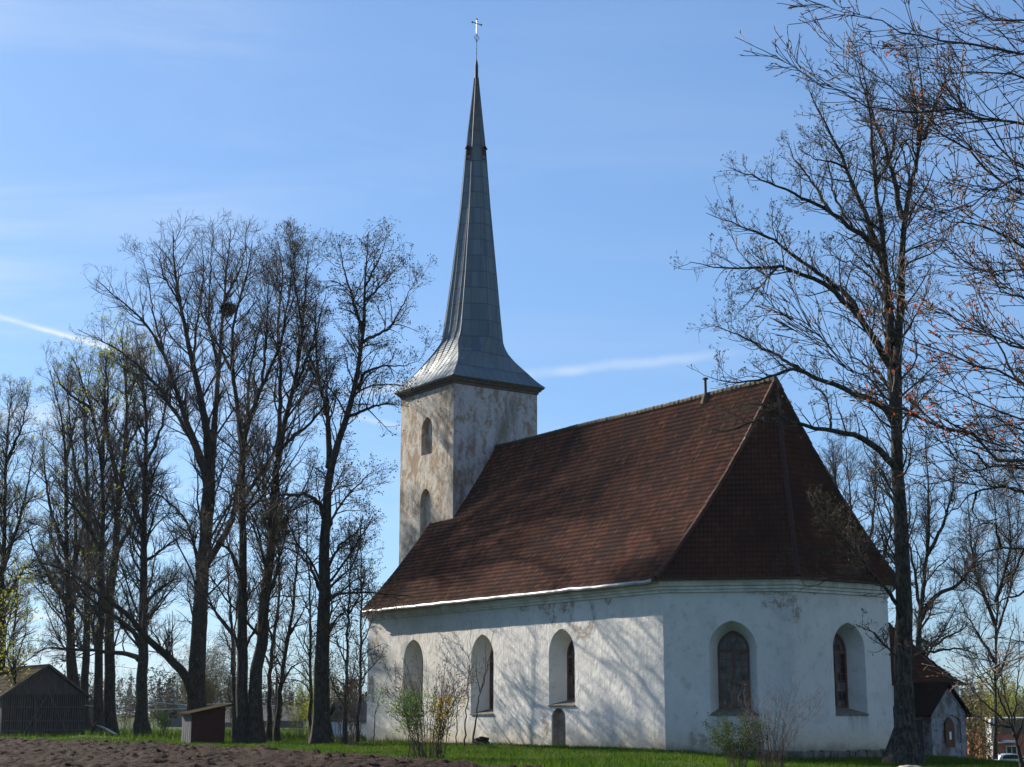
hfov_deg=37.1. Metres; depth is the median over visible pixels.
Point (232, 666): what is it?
young tree
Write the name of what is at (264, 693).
bush
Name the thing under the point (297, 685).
bush
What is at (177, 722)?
grey house
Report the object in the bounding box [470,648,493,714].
window
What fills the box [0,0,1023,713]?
sky
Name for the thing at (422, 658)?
window
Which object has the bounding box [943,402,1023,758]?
lime tree
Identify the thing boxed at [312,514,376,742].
young tree
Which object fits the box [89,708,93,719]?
window
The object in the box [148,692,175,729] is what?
bush
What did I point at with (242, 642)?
lime tree
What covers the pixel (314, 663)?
bush
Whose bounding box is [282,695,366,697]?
cable
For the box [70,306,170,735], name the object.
lime tree
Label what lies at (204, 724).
shed
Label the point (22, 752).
ploughed field
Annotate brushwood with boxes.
[330,673,354,741]
[336,646,374,745]
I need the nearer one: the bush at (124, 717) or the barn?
the barn
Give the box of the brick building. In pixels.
[966,717,1023,759]
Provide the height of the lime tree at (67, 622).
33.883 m
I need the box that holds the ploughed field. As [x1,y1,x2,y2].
[0,737,541,766]
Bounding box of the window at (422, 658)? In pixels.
[409,658,422,714]
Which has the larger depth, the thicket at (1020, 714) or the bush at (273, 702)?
the thicket at (1020, 714)
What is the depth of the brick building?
165.73 m
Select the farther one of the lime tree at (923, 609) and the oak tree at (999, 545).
the lime tree at (923, 609)
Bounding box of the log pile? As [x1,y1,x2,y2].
[473,736,489,744]
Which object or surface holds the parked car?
on the ground at (179, 728)
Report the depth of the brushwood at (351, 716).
79.67 m
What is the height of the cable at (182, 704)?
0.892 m
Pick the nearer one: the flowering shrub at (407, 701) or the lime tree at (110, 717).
the flowering shrub at (407, 701)
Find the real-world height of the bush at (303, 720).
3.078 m
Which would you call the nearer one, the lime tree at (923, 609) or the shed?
the shed
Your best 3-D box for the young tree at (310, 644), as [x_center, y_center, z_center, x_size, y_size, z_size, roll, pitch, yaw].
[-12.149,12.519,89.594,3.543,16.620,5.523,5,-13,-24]
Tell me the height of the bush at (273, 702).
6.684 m
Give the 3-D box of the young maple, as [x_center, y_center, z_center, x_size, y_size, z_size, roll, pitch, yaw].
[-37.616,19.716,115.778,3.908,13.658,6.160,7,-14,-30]
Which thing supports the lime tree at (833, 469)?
on the ground at (179, 728)
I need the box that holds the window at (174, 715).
[169,709,176,717]
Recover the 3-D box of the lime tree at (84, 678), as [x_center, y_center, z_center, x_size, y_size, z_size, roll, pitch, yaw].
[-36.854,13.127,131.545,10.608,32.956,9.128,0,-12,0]
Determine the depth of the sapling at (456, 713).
70.27 m
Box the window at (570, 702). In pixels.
[548,641,574,706]
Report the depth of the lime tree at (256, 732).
89.66 m
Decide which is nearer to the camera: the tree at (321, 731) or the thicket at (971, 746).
the tree at (321, 731)
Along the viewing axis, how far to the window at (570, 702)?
80.27 m
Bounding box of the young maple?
[0,552,42,733]
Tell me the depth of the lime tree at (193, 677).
111.40 m
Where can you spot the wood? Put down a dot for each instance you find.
(158, 695)
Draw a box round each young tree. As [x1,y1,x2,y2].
[209,513,276,738]
[247,477,302,740]
[256,488,319,741]
[270,460,330,742]
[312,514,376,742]
[332,494,396,741]
[955,606,1023,766]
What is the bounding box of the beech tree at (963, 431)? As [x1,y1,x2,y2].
[724,0,1023,694]
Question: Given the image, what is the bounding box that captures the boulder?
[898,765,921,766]
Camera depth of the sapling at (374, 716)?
75.18 m
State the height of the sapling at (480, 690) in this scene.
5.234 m
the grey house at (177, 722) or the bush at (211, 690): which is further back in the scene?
the grey house at (177, 722)
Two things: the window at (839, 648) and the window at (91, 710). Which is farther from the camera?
the window at (91, 710)
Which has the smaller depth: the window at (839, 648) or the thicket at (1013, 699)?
the window at (839, 648)
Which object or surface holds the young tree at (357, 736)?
on the ground at (179, 728)
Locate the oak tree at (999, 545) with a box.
[890,205,1023,630]
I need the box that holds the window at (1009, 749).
[1006,746,1016,753]
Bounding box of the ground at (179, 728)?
[7,714,1005,766]
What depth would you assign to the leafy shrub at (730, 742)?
48.16 m
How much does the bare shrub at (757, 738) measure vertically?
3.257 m
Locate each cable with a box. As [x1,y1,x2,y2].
[63,658,275,679]
[86,705,274,709]
[119,697,273,704]
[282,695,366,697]
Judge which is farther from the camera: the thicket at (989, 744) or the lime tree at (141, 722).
the thicket at (989, 744)
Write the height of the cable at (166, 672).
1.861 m
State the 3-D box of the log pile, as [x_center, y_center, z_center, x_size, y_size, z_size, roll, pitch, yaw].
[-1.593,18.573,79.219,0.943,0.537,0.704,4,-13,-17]
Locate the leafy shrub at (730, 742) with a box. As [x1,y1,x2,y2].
[701,709,772,766]
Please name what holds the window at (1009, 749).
in the brick building
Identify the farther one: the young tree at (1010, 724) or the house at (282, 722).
the house at (282, 722)
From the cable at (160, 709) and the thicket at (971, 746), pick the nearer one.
the thicket at (971, 746)
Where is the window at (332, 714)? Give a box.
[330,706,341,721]
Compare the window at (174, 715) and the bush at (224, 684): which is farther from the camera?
the window at (174, 715)
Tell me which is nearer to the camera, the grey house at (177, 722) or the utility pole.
the utility pole
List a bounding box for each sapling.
[372,668,390,742]
[450,656,457,745]
[463,620,473,745]
[472,629,494,742]
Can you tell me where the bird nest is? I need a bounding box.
[218,299,236,316]
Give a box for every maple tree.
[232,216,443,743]
[669,22,969,763]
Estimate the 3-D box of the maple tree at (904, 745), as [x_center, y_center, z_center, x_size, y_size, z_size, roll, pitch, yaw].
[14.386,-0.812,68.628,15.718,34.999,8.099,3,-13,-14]
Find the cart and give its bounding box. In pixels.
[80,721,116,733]
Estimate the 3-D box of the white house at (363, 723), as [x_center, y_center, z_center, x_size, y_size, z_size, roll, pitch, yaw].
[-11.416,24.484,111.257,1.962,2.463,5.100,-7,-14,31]
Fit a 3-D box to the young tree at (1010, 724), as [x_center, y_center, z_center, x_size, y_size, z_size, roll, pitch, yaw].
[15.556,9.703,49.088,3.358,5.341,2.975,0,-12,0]
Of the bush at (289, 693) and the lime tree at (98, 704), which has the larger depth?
the bush at (289, 693)
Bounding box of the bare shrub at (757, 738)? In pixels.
[719,672,829,766]
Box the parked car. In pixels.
[995,753,1023,761]
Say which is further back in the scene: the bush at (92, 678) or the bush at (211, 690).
the bush at (211, 690)
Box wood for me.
[5,659,1023,718]
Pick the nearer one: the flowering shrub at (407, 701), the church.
the flowering shrub at (407, 701)
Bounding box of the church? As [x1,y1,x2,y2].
[362,18,971,758]
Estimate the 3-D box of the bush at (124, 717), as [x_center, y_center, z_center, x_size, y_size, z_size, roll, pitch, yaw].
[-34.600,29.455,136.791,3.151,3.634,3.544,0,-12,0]
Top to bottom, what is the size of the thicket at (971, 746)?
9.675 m
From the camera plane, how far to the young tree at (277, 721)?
90.67 m
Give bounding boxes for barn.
[0,664,92,736]
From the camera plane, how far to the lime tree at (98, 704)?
119.80 m
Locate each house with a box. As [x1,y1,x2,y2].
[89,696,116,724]
[159,701,186,726]
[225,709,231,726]
[263,706,303,727]
[330,702,366,736]
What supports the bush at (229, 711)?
on the ground at (179, 728)
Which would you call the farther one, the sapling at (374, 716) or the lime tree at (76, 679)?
the lime tree at (76, 679)
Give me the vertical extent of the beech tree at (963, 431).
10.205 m
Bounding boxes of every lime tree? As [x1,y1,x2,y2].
[0,373,60,675]
[2,324,197,736]
[10,339,113,682]
[15,332,141,735]
[16,423,116,686]
[18,209,290,710]
[24,349,137,730]
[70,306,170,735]
[176,215,329,743]
[184,218,353,743]
[814,411,913,627]
[883,419,1011,664]
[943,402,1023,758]
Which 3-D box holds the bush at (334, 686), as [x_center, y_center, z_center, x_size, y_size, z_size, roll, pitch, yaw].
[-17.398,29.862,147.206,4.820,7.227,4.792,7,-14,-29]
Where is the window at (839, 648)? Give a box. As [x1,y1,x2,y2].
[833,633,868,714]
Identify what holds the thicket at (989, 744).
on the ground at (179, 728)
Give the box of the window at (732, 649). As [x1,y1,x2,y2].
[710,631,757,715]
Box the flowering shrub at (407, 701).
[359,648,484,758]
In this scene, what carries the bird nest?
on the lime tree at (193, 677)
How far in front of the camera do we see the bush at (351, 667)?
122.45 m
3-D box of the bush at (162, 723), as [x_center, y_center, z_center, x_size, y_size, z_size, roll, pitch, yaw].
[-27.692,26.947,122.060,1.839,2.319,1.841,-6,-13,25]
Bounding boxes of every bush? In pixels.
[78,655,130,698]
[115,662,163,728]
[116,692,135,731]
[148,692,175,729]
[153,711,176,734]
[154,631,250,717]
[205,638,264,728]
[222,696,231,727]
[235,671,274,709]
[262,670,303,726]
[267,627,316,730]
[282,696,312,734]
[292,631,345,703]
[293,674,313,729]
[307,656,357,704]
[329,619,367,705]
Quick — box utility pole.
[272,677,285,720]
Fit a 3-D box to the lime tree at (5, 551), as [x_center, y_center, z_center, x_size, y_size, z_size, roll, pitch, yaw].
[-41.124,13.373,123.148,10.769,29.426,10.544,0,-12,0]
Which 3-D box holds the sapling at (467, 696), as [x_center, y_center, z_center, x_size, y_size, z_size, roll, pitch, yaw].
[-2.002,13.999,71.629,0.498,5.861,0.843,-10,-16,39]
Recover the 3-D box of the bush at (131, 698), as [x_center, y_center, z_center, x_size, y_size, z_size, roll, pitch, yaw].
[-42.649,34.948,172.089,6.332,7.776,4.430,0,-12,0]
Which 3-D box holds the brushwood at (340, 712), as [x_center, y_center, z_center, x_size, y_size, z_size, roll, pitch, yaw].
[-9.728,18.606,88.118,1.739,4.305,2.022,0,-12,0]
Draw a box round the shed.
[178,704,233,742]
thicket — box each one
[943,665,1018,759]
[954,654,1004,757]
[974,667,1023,716]
[989,671,1023,716]
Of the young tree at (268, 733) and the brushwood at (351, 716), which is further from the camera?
the young tree at (268, 733)

